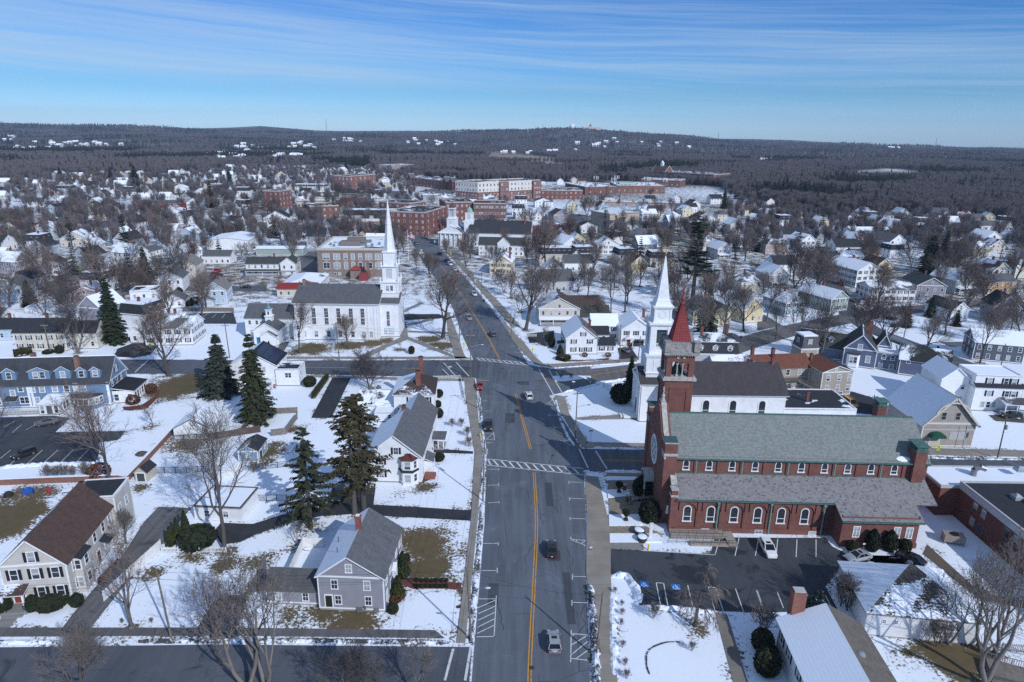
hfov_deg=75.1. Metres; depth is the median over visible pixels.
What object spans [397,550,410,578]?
evergreen bush
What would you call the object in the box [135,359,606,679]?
road marking
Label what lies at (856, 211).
house
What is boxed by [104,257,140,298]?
bare tree
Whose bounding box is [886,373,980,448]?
tan barn hall
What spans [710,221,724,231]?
dark cottage
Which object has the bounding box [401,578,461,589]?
brick path
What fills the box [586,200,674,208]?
motel
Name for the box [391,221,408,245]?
bare tree
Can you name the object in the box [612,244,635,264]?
house
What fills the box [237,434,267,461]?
garden shed
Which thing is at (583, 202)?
bare tree
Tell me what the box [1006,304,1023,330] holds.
bare tree
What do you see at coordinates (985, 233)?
white gabled house
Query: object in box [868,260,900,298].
bare tree
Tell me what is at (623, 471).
snowbank
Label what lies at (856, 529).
window
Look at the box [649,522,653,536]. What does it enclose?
church sign
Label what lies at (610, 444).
pavement
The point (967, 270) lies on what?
bare tree
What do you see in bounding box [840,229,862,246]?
house
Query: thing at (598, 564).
pavement
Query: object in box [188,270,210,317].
bare tree
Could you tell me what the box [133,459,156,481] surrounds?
resin shed
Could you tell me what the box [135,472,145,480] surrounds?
door
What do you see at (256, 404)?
evergreen tree
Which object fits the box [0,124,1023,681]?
ground
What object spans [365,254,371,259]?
window
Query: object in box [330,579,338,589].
window
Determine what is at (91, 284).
pink house
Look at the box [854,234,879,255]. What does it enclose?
bare tree
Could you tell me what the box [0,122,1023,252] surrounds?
bare woods
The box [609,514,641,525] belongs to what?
snow bed
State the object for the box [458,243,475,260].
bare tree
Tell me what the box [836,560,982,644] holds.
pyramid roof garage
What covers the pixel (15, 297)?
pale blue house
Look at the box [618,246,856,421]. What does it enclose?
white spire church
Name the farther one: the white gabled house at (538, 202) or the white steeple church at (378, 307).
the white gabled house at (538, 202)
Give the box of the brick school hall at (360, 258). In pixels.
[316,236,384,280]
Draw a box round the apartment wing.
[456,179,497,199]
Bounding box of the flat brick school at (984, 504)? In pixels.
[925,464,1023,574]
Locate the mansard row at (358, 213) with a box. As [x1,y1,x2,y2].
[345,208,396,218]
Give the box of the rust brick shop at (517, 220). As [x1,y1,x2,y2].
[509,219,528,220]
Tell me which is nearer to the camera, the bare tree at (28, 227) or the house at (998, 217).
the bare tree at (28, 227)
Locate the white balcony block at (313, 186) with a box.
[293,183,328,193]
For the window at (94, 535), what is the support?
in the brown roofed house at (61, 541)
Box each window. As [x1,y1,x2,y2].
[8,569,19,581]
[9,390,16,395]
[17,387,23,391]
[19,396,28,403]
[25,551,36,562]
[30,568,40,579]
[34,397,40,403]
[36,586,46,596]
[39,387,45,392]
[39,406,45,413]
[50,566,60,578]
[51,386,58,391]
[55,584,66,594]
[73,559,81,569]
[77,576,85,586]
[84,551,89,565]
[87,568,92,581]
[92,530,97,543]
[100,520,105,533]
[107,512,111,524]
[114,394,119,400]
[124,494,128,504]
[203,510,210,516]
[222,511,228,517]
[275,592,282,600]
[285,373,291,377]
[302,593,309,601]
[311,307,316,324]
[322,254,329,259]
[323,262,329,267]
[323,308,329,324]
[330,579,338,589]
[333,254,339,259]
[333,262,340,267]
[334,595,342,604]
[336,308,340,324]
[344,564,351,573]
[348,308,353,324]
[360,308,365,324]
[363,580,370,590]
[364,596,372,605]
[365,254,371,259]
[375,254,381,259]
[375,263,381,268]
[386,311,390,326]
[393,447,398,454]
[404,462,410,469]
[404,475,411,482]
[413,460,416,468]
[651,434,656,463]
[682,461,689,469]
[682,505,691,521]
[701,399,710,411]
[705,461,712,470]
[705,506,714,522]
[728,399,737,412]
[728,462,735,471]
[728,507,738,522]
[751,462,758,471]
[752,507,761,523]
[754,530,762,533]
[757,400,766,412]
[774,463,781,472]
[775,508,785,523]
[779,631,783,646]
[786,647,790,663]
[795,668,799,681]
[797,463,804,472]
[798,508,809,524]
[808,531,815,534]
[820,464,827,473]
[836,374,841,380]
[843,464,851,473]
[852,526,860,537]
[857,344,862,350]
[864,356,870,362]
[866,465,874,474]
[889,465,897,474]
[894,527,901,538]
[904,527,913,538]
[941,412,947,419]
[955,412,961,419]
[968,515,975,528]
[971,501,978,513]
[976,521,983,535]
[979,507,987,520]
[985,401,990,407]
[986,390,991,396]
[990,401,996,407]
[998,540,1006,554]
[1002,526,1010,540]
[1003,378,1009,383]
[1004,391,1009,396]
[1010,391,1016,397]
[1011,378,1017,384]
[1012,533,1019,547]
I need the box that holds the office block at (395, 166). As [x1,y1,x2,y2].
[379,163,413,171]
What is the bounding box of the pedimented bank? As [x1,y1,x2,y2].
[591,208,639,223]
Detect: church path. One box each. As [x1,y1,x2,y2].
[278,342,288,350]
[365,337,461,359]
[400,320,407,336]
[404,302,422,311]
[406,319,433,324]
[407,330,447,333]
[577,415,637,419]
[608,473,640,476]
[608,480,633,489]
[609,497,641,513]
[609,526,660,533]
[611,543,643,549]
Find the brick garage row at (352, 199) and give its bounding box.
[340,195,365,204]
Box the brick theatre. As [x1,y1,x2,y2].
[305,202,338,218]
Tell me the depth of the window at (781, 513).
118.32 m
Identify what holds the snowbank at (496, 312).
on the ground
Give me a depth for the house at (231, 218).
482.21 m
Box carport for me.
[255,246,306,255]
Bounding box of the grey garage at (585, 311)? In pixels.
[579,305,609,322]
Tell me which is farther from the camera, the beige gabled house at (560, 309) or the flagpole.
the flagpole
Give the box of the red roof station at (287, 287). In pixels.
[275,272,329,296]
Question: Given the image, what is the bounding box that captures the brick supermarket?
[565,182,615,194]
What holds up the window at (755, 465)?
in the brick church at (840, 480)
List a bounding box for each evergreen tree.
[19,279,37,307]
[56,166,61,181]
[64,221,75,249]
[67,246,82,275]
[96,278,129,346]
[107,167,112,182]
[117,214,130,242]
[124,247,135,270]
[130,167,138,185]
[138,247,152,277]
[196,334,244,401]
[205,181,216,207]
[215,237,221,249]
[226,165,233,185]
[233,334,277,427]
[269,215,278,237]
[278,427,342,529]
[317,396,384,514]
[326,393,393,509]
[378,218,384,232]
[623,355,635,389]
[637,237,645,260]
[674,218,719,295]
[693,289,718,332]
[719,188,727,208]
[731,242,740,273]
[751,226,759,251]
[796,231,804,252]
[805,589,825,608]
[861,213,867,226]
[899,305,913,328]
[913,235,942,275]
[923,296,935,317]
[938,231,951,257]
[950,310,961,326]
[997,242,1005,256]
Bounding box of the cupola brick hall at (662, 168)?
[651,160,729,184]
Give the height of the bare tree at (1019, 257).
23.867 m
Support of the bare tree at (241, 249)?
on the ground
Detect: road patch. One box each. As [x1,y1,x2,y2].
[488,583,498,604]
[505,413,514,422]
[518,381,528,384]
[545,483,553,505]
[548,550,560,560]
[562,572,575,623]
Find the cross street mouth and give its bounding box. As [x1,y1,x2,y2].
[529,365,594,395]
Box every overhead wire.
[0,579,156,592]
[160,578,453,582]
[170,570,456,575]
[470,571,601,595]
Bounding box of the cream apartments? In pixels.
[843,227,889,233]
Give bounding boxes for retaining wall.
[0,426,173,484]
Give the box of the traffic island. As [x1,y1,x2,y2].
[552,375,590,380]
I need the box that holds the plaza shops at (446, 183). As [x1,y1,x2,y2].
[406,173,457,190]
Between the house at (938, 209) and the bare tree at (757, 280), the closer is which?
the bare tree at (757, 280)
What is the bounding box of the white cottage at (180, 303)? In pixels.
[163,289,187,308]
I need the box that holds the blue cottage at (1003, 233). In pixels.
[1000,228,1012,239]
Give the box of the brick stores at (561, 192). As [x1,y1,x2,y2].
[541,187,582,198]
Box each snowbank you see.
[0,461,96,468]
[0,639,88,644]
[134,638,450,644]
[467,503,484,642]
[475,287,520,337]
[479,396,484,491]
[529,362,635,368]
[554,400,574,445]
[563,378,625,392]
[586,584,601,681]
[591,446,643,449]
[605,469,640,473]
[609,590,618,677]
[611,571,642,603]
[640,605,715,615]
[929,457,1021,459]
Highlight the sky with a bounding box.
[0,0,1023,147]
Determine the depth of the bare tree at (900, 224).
446.77 m
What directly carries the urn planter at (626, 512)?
on the snow bed at (618, 519)
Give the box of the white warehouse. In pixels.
[206,231,261,250]
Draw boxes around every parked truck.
[212,268,221,272]
[484,419,492,430]
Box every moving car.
[489,331,496,336]
[524,391,532,399]
[545,540,556,557]
[546,630,561,652]
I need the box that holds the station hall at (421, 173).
[412,170,445,175]
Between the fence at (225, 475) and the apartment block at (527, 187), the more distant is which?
the apartment block at (527, 187)
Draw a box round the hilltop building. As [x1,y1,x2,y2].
[582,124,600,130]
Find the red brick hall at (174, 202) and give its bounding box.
[135,200,186,209]
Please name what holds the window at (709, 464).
in the brick church at (840, 480)
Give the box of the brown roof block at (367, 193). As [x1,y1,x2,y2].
[360,189,370,196]
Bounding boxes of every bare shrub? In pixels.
[39,463,51,475]
[48,464,59,475]
[55,463,68,474]
[65,464,77,474]
[76,461,91,473]
[248,460,258,472]
[448,418,455,425]
[458,418,464,425]
[462,426,471,435]
[464,436,473,446]
[621,668,631,678]
[647,602,660,618]
[688,640,696,650]
[749,601,778,628]
[826,569,859,605]
[834,575,862,610]
[920,616,956,646]
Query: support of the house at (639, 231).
on the ground
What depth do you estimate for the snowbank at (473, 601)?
106.74 m
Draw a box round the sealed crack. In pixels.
[491,381,586,637]
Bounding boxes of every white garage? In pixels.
[193,485,259,521]
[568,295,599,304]
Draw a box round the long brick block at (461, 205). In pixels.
[439,197,473,220]
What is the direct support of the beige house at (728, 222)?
on the ground
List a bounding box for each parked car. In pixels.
[10,445,36,459]
[34,417,57,426]
[331,485,345,502]
[476,382,483,389]
[621,347,630,352]
[759,536,777,558]
[843,549,872,561]
[894,550,927,565]
[953,294,963,298]
[1000,411,1022,419]
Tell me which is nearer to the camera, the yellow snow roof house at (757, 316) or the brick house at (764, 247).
the yellow snow roof house at (757, 316)
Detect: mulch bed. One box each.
[97,558,117,582]
[123,386,161,410]
[563,358,608,361]
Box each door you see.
[13,592,26,602]
[45,405,53,413]
[96,548,101,562]
[120,394,125,401]
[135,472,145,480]
[324,594,333,606]
[928,437,939,445]
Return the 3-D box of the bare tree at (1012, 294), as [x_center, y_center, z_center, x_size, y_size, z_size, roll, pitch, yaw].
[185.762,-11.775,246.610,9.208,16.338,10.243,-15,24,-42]
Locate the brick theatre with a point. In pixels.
(329, 208)
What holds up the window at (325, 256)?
in the brick school hall at (360, 258)
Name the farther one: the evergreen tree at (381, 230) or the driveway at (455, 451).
the evergreen tree at (381, 230)
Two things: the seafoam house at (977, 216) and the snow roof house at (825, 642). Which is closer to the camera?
the snow roof house at (825, 642)
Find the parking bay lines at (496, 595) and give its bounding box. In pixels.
[477,352,587,661]
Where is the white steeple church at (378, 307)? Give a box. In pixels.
[291,199,404,340]
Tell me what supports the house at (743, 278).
on the ground
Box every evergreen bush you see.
[0,597,13,613]
[12,347,32,356]
[22,594,38,612]
[33,592,69,613]
[42,349,53,353]
[54,345,64,353]
[68,592,84,607]
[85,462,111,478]
[125,394,140,404]
[144,383,157,392]
[165,526,176,547]
[172,517,181,539]
[176,523,217,552]
[180,509,189,529]
[186,300,193,305]
[189,296,199,303]
[302,376,316,386]
[311,392,315,398]
[387,602,398,614]
[389,594,401,602]
[390,575,406,599]
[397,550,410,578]
[408,346,414,353]
[435,452,444,461]
[436,400,441,407]
[437,389,442,397]
[437,408,443,417]
[548,333,554,347]
[555,353,570,361]
[556,344,563,354]
[609,382,631,403]
[632,474,652,495]
[638,497,661,524]
[750,627,775,649]
[752,647,782,678]
[758,640,778,652]
[845,539,858,551]
[864,528,880,552]
[882,529,898,552]
[899,538,912,550]
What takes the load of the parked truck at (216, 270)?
on the driveway at (215, 274)
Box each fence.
[102,539,161,600]
[156,465,219,472]
[161,547,226,552]
[170,434,198,440]
[182,307,233,311]
[211,426,260,438]
[213,462,240,484]
[253,460,301,469]
[259,494,287,500]
[270,413,297,435]
[273,407,297,413]
[289,537,323,566]
[433,375,464,396]
[515,329,536,336]
[603,380,625,385]
[889,334,915,345]
[1000,642,1023,652]
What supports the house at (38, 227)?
on the ground
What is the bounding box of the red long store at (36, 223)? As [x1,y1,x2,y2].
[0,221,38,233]
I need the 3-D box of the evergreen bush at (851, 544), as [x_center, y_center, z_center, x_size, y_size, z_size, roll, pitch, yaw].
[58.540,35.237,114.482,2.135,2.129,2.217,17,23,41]
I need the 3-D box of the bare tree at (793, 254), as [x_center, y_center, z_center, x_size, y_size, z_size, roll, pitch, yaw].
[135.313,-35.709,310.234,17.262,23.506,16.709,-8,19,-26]
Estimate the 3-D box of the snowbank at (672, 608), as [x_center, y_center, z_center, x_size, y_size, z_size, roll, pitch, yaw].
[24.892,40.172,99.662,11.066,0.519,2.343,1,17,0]
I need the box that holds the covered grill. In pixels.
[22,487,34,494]
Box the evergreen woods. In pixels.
[0,122,1023,211]
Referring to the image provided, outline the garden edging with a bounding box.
[646,641,679,673]
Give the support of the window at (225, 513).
in the white garage at (241, 503)
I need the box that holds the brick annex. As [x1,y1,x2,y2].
[610,181,663,193]
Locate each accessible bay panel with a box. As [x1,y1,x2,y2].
[640,581,648,586]
[671,584,680,589]
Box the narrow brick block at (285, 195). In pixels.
[262,189,292,210]
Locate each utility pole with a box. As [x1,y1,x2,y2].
[40,324,50,350]
[155,568,172,638]
[221,324,229,357]
[331,322,339,359]
[454,568,490,640]
[466,333,483,377]
[477,439,491,500]
[480,378,488,409]
[573,391,589,441]
[596,592,603,653]
[617,326,620,361]
[997,417,1020,457]
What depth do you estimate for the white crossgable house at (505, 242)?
383.15 m
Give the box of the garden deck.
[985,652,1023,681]
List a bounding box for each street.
[0,644,471,681]
[120,359,479,377]
[409,236,589,681]
[539,299,980,384]
[577,448,1023,470]
[660,196,682,227]
[820,246,859,316]
[847,319,1022,383]
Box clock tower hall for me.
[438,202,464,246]
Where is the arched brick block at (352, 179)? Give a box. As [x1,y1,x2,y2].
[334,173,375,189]
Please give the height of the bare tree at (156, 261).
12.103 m
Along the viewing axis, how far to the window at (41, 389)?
167.80 m
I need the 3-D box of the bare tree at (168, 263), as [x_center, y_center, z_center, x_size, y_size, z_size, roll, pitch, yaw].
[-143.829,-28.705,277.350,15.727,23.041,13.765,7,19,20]
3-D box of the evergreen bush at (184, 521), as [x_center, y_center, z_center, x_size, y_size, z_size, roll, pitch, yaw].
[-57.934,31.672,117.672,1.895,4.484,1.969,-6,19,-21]
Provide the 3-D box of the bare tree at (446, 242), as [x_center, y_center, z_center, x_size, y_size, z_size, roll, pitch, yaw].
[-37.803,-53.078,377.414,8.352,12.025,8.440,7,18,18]
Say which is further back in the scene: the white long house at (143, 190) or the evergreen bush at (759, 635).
the white long house at (143, 190)
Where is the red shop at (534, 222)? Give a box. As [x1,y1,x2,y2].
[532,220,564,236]
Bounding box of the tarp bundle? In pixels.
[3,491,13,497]
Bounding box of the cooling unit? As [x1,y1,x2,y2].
[941,529,965,546]
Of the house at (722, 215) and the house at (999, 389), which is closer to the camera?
the house at (999, 389)
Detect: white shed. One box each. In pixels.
[23,303,42,313]
[172,406,221,438]
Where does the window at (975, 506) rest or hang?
in the flat brick school at (984, 504)
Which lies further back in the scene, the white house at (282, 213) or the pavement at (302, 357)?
the white house at (282, 213)
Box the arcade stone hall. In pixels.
[346,219,380,228]
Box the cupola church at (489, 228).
[464,204,532,246]
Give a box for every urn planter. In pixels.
[615,481,622,492]
[622,508,630,520]
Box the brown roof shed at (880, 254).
[846,248,881,256]
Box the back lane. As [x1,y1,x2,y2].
[122,285,266,290]
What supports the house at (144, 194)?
on the ground
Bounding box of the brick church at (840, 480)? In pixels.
[623,284,937,548]
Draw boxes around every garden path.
[0,618,16,627]
[715,613,747,681]
[923,545,1023,607]
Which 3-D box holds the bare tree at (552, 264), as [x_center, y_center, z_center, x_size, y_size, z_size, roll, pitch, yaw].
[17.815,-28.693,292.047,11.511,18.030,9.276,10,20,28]
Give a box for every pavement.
[0,627,443,637]
[286,356,469,358]
[306,375,462,380]
[441,245,544,367]
[447,312,465,357]
[457,381,481,642]
[459,377,478,404]
[544,358,636,367]
[554,395,587,446]
[584,442,644,447]
[585,475,617,681]
[928,448,1023,456]
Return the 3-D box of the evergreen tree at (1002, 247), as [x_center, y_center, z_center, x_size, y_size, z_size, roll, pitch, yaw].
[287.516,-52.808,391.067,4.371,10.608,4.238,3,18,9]
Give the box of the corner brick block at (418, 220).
[389,205,445,236]
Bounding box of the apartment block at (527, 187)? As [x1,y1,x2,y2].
[462,178,540,200]
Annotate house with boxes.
[0,177,10,186]
[0,191,11,200]
[0,234,17,250]
[0,247,8,250]
[0,248,25,273]
[0,273,37,302]
[0,307,18,317]
[0,352,147,415]
[0,477,135,618]
[3,180,18,186]
[6,218,33,234]
[7,266,46,287]
[10,313,106,350]
[22,231,53,251]
[27,196,46,206]
[27,251,68,275]
[30,235,59,255]
[32,178,39,187]
[35,218,52,229]
[37,222,64,238]
[46,201,69,217]
[49,186,58,196]
[51,194,66,202]
[58,179,79,187]
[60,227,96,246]
[62,177,78,183]
[69,280,112,307]
[72,171,85,178]
[73,244,106,266]
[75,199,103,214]
[76,288,125,319]
[79,234,105,249]
[79,268,118,289]
[80,183,96,193]
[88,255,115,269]
[89,195,103,203]
[91,222,109,233]
[96,204,111,218]
[98,188,111,197]
[100,186,129,198]
[108,225,130,242]
[111,228,144,249]
[111,241,148,264]
[114,179,127,187]
[118,297,166,328]
[125,213,148,231]
[126,188,151,197]
[128,309,204,345]
[129,285,162,299]
[138,191,155,199]
[143,175,153,183]
[144,244,162,256]
[155,265,189,292]
[158,203,185,216]
[159,190,175,199]
[161,222,182,237]
[168,170,179,175]
[170,252,204,278]
[171,242,202,262]
[174,183,189,192]
[175,208,194,224]
[179,167,187,172]
[179,225,202,241]
[181,190,194,204]
[187,187,203,193]
[187,196,203,209]
[200,180,207,188]
[200,275,232,306]
[202,250,236,263]
[205,215,219,231]
[216,184,231,189]
[222,171,234,178]
[227,214,246,226]
[229,341,305,388]
[234,173,244,182]
[234,186,251,196]
[235,198,251,206]
[243,303,305,346]
[245,253,300,276]
[264,208,291,228]
[264,507,402,612]
[270,207,288,212]
[278,170,286,177]
[284,175,295,184]
[297,189,310,197]
[299,186,312,195]
[306,226,329,245]
[316,192,340,202]
[322,217,335,232]
[331,225,353,234]
[337,188,359,195]
[358,356,437,421]
[360,227,372,235]
[366,230,384,235]
[368,392,446,485]
[371,188,385,198]
[372,192,383,202]
[375,182,385,189]
[382,178,390,186]
[411,195,422,200]
[478,234,524,256]
[483,193,496,199]
[489,247,514,274]
[512,201,524,214]
[515,194,526,205]
[533,196,552,207]
[536,245,571,264]
[536,289,580,326]
[542,256,562,268]
[548,208,568,222]
[553,232,577,246]
[554,226,566,238]
[557,178,563,184]
[557,314,615,354]
[561,248,593,271]
[565,198,577,211]
[570,176,576,182]
[570,231,585,242]
[571,243,594,256]
[576,178,586,182]
[576,219,596,232]
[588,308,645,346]
[593,234,619,254]
[595,199,608,209]
[596,218,613,233]
[601,192,614,199]
[604,230,622,244]
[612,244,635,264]
[619,204,631,209]
[624,252,648,273]
[625,220,642,230]
[631,232,657,253]
[634,225,660,246]
[636,200,648,210]
[639,207,657,220]
[642,194,654,200]
[645,249,673,267]
[646,204,661,216]
[663,209,682,217]
[663,213,681,228]
[669,193,680,202]
[676,203,693,216]
[682,201,697,211]
[685,198,700,209]
[685,293,731,326]
[688,210,717,220]
[689,213,702,221]
[694,324,739,360]
[695,232,721,250]
[702,331,855,395]
[706,238,732,259]
[707,193,721,203]
[713,209,727,221]
[719,290,764,323]
[722,216,743,233]
[730,269,761,294]
[740,204,753,215]
[745,213,767,225]
[755,260,790,288]
[758,236,788,253]
[762,288,804,316]
[763,196,774,205]
[763,252,795,274]
[772,212,791,225]
[775,224,803,243]
[775,586,896,681]
[787,230,816,250]
[797,282,849,311]
[800,321,952,376]
[809,223,837,241]
[813,214,828,226]
[823,255,880,287]
[825,236,861,251]
[831,247,864,259]
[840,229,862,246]
[844,210,856,220]
[855,205,869,213]
[855,281,916,301]
[859,209,878,221]
[862,253,893,276]
[867,213,881,224]
[868,227,892,233]
[873,230,905,247]
[878,216,899,229]
[879,241,903,258]
[880,210,893,217]
[891,206,908,216]
[901,270,947,299]
[905,223,924,241]
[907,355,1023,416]
[914,215,927,224]
[924,211,942,223]
[924,295,970,321]
[929,264,975,294]
[931,206,948,214]
[935,214,959,229]
[959,212,985,220]
[961,325,1023,363]
[965,238,991,255]
[966,227,1002,242]
[970,256,1012,273]
[973,270,1017,293]
[976,219,997,229]
[979,288,1023,323]
[981,236,1005,252]
[982,210,995,220]
[995,215,1011,227]
[1005,259,1023,277]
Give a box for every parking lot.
[0,416,124,466]
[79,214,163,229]
[198,312,236,323]
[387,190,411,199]
[419,188,455,193]
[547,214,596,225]
[611,537,906,611]
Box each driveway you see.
[63,507,190,626]
[114,343,154,357]
[199,557,266,626]
[207,272,223,284]
[216,487,470,543]
[288,251,316,276]
[311,378,349,417]
[404,314,441,319]
[434,449,472,453]
[528,331,553,342]
[618,346,637,358]
[757,315,782,329]
[842,391,873,413]
[940,342,962,345]
[989,415,1023,422]
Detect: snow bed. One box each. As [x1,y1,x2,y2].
[607,476,637,480]
[607,489,629,497]
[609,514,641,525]
[610,533,661,542]
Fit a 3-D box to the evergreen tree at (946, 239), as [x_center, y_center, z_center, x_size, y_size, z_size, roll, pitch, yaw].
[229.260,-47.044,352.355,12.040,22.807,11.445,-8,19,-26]
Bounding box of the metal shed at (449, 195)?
[421,193,452,201]
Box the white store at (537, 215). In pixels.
[513,211,546,219]
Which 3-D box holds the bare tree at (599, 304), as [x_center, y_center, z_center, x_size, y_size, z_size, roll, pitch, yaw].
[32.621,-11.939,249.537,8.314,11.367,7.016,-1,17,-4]
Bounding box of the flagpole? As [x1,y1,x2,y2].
[407,230,414,259]
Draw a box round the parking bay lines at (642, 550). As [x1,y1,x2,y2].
[1,314,830,614]
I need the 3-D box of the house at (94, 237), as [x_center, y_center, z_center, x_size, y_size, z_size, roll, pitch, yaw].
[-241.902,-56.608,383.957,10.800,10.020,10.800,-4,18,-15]
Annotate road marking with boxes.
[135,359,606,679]
[313,367,642,460]
[437,262,537,681]
[477,358,527,365]
[487,459,582,474]
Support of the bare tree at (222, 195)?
on the ground
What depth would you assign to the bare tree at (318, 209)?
488.06 m
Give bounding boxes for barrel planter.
[634,526,644,534]
[637,534,646,543]
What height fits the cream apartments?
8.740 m
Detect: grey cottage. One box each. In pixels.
[0,313,16,340]
[535,268,574,292]
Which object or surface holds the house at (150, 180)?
on the ground
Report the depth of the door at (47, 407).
164.23 m
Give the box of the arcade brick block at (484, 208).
[474,200,505,219]
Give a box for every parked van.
[629,340,643,345]
[843,395,858,407]
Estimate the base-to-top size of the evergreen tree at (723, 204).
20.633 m
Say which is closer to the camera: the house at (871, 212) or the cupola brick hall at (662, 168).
the house at (871, 212)
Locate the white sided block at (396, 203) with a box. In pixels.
[379,199,424,207]
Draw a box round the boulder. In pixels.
[135,451,146,456]
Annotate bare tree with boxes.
[0,208,11,223]
[0,208,15,221]
[0,269,19,307]
[0,301,9,317]
[0,385,18,418]
[5,257,33,272]
[7,212,20,219]
[7,243,67,293]
[12,228,28,252]
[15,223,39,233]
[17,274,56,314]
[19,237,49,257]
[20,202,38,231]
[21,185,31,194]
[28,613,114,681]
[31,196,41,206]
[34,244,53,255]
[38,251,60,278]
[38,285,84,317]
[40,375,136,477]
[42,277,82,313]
[43,302,107,353]
[45,184,61,202]
[47,268,77,298]
[49,218,66,244]
[52,256,75,278]
[60,211,76,224]
[63,186,81,202]
[63,202,81,215]
[65,198,72,206]
[68,247,127,296]
[78,232,104,257]
[79,193,94,206]
[83,527,155,628]
[85,205,104,221]
[103,197,118,213]
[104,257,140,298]
[107,507,137,543]
[117,269,137,289]
[118,234,147,262]
[124,211,142,227]
[128,300,191,376]
[130,268,154,286]
[132,256,149,274]
[137,196,151,212]
[140,405,154,425]
[144,214,163,236]
[144,247,182,284]
[144,274,156,285]
[148,202,167,220]
[149,254,167,275]
[152,277,183,313]
[162,220,175,239]
[163,391,267,552]
[164,232,199,256]
[166,183,174,192]
[168,554,300,681]
[172,250,194,269]
[176,194,184,206]
[186,566,233,634]
[187,241,200,255]
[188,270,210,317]
[192,265,220,306]
[194,224,211,236]
[194,237,213,249]
[196,544,300,681]
[197,191,203,199]
[211,209,222,217]
[212,185,220,193]
[217,189,230,210]
[229,217,248,231]
[233,241,255,260]
[245,215,263,230]
[247,223,266,245]
[258,210,286,245]
[259,198,269,212]
[269,195,281,208]
[283,234,299,253]
[283,295,319,353]
[290,520,304,545]
[293,218,303,228]
[305,639,384,681]
[312,232,329,249]
[313,203,323,215]
[327,191,344,214]
[329,227,348,236]
[331,183,346,194]
[334,215,354,235]
[335,313,356,347]
[340,192,354,207]
[348,347,393,388]
[351,188,366,200]
[358,197,374,207]
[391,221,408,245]
[392,228,405,253]
[397,234,409,252]
[402,276,410,290]
[402,632,437,681]
[410,249,420,267]
[417,265,480,337]
[421,253,440,276]
[422,251,433,273]
[425,193,440,204]
[440,238,450,256]
[447,237,471,266]
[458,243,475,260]
[464,227,480,258]
[480,244,497,259]
[482,216,498,219]
[484,246,503,278]
[492,268,505,283]
[493,272,512,291]
[498,191,515,214]
[499,228,509,236]
[503,269,517,295]
[505,259,559,330]
[508,292,530,312]
[516,207,538,220]
[518,218,562,261]
[521,233,534,263]
[525,231,546,269]
[538,202,551,217]
[540,223,560,244]
[542,325,549,343]
[543,256,564,289]
[559,206,583,223]
[561,213,573,234]
[562,219,575,234]
[570,267,585,291]
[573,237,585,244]
[577,256,592,285]
[578,196,594,216]
[580,265,598,294]
[586,238,604,268]
[589,294,607,312]
[590,195,608,209]
[595,269,611,286]
[597,263,626,312]
[602,221,621,239]
[602,253,623,285]
[609,251,642,311]
[615,223,636,245]
[617,207,629,222]
[618,247,636,269]
[621,268,639,303]
[634,212,659,227]
[634,258,651,286]
[646,266,675,297]
[647,245,671,271]
[651,195,661,204]
[653,226,665,237]
[654,201,667,216]
[656,261,699,299]
[657,227,676,248]
[661,249,690,272]
[667,197,675,211]
[668,268,687,297]
[669,284,697,313]
[671,296,690,324]
[672,214,687,235]
[673,563,730,637]
[677,244,710,281]
[685,220,696,238]
[687,237,698,249]
[691,290,716,331]
[692,271,717,295]
[696,234,709,254]
[701,218,713,231]
[701,266,728,297]
[704,272,721,296]
[706,267,722,288]
[712,277,744,332]
[717,275,735,295]
[718,260,740,280]
[728,233,743,258]
[728,282,765,331]
[740,186,750,199]
[740,231,755,260]
[746,260,764,273]
[748,191,758,203]
[748,270,774,293]
[758,272,789,320]
[769,238,787,254]
[769,301,789,339]
[770,223,782,237]
[777,284,828,336]
[781,241,820,287]
[785,256,793,279]
[790,257,816,286]
[793,240,814,268]
[793,247,839,288]
[799,239,845,284]
[805,299,851,354]
[808,255,843,285]
[819,200,826,213]
[820,222,831,243]
[827,203,838,218]
[832,213,852,232]
[832,232,846,238]
[841,283,902,328]
[845,292,884,329]
[853,228,873,241]
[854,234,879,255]
[855,200,866,213]
[859,237,881,256]
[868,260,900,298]
[870,293,917,336]
[885,200,894,211]
[892,221,906,232]
[892,223,905,235]
[898,220,917,237]
[898,235,924,271]
[915,230,943,255]
[918,311,958,347]
[923,245,967,274]
[929,565,996,645]
[930,256,954,281]
[932,214,957,232]
[932,293,962,333]
[947,233,980,265]
[948,243,971,269]
[950,541,1023,681]
[951,260,985,292]
[953,539,1023,653]
[955,223,975,239]
[955,240,982,263]
[958,211,969,222]
[960,264,1014,296]
[961,260,982,272]
[962,283,989,308]
[969,243,994,260]
[969,525,1023,658]
[971,301,1009,362]
[973,194,988,213]
[978,300,1018,329]
[989,292,1023,318]
[997,249,1023,273]
[1000,212,1018,230]
[1004,289,1023,329]
[1006,240,1023,279]
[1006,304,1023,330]
[1007,282,1023,300]
[1011,237,1023,249]
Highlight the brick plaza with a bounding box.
[641,177,685,187]
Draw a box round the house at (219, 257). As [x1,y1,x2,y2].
[202,250,236,263]
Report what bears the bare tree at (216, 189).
on the ground
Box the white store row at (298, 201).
[296,199,324,206]

